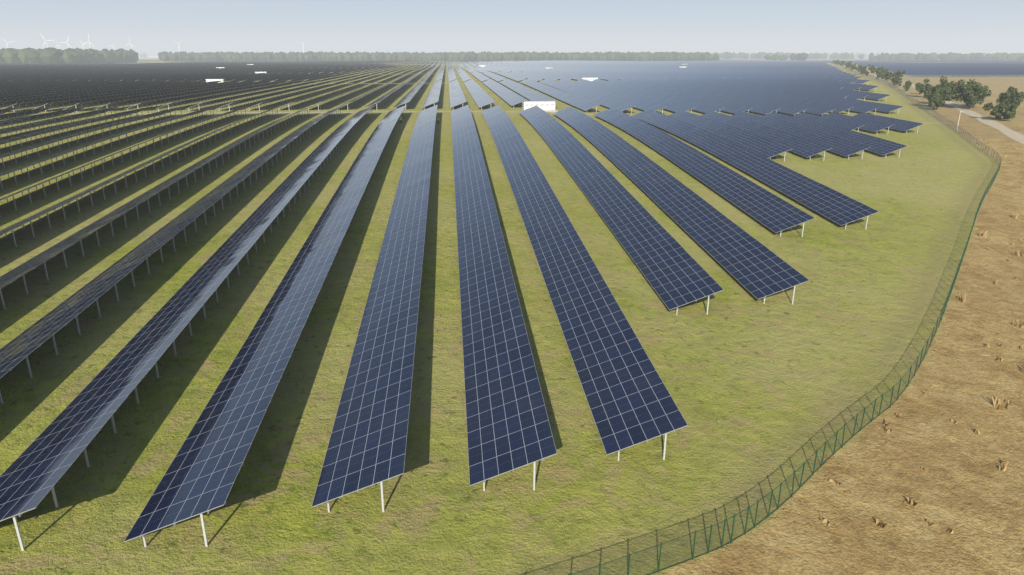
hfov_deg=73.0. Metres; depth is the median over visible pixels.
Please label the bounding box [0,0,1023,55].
sky
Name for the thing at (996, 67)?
solar tables
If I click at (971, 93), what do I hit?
trees
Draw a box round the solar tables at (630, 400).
[0,60,922,541]
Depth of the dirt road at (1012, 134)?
236.09 m
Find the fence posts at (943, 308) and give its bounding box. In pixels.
[568,63,1001,574]
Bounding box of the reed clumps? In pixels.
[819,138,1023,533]
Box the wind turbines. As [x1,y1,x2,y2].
[1,34,181,50]
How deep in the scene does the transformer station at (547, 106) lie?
239.37 m
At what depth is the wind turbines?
4579.62 m
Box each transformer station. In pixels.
[206,79,224,82]
[521,101,557,111]
[581,77,597,80]
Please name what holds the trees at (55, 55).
on the ground
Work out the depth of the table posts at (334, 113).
141.07 m
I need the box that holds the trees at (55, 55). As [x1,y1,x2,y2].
[0,47,1023,63]
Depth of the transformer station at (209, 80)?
447.05 m
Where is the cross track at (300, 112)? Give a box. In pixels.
[0,111,630,115]
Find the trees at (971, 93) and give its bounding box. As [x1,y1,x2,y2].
[831,59,1023,120]
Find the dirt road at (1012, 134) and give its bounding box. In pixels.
[842,65,1023,143]
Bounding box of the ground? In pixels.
[0,56,1023,574]
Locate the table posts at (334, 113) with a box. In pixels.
[0,81,918,550]
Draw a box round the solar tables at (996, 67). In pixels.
[802,60,1023,75]
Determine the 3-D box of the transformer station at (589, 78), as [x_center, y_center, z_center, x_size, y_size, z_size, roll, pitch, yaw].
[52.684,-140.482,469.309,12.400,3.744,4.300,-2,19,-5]

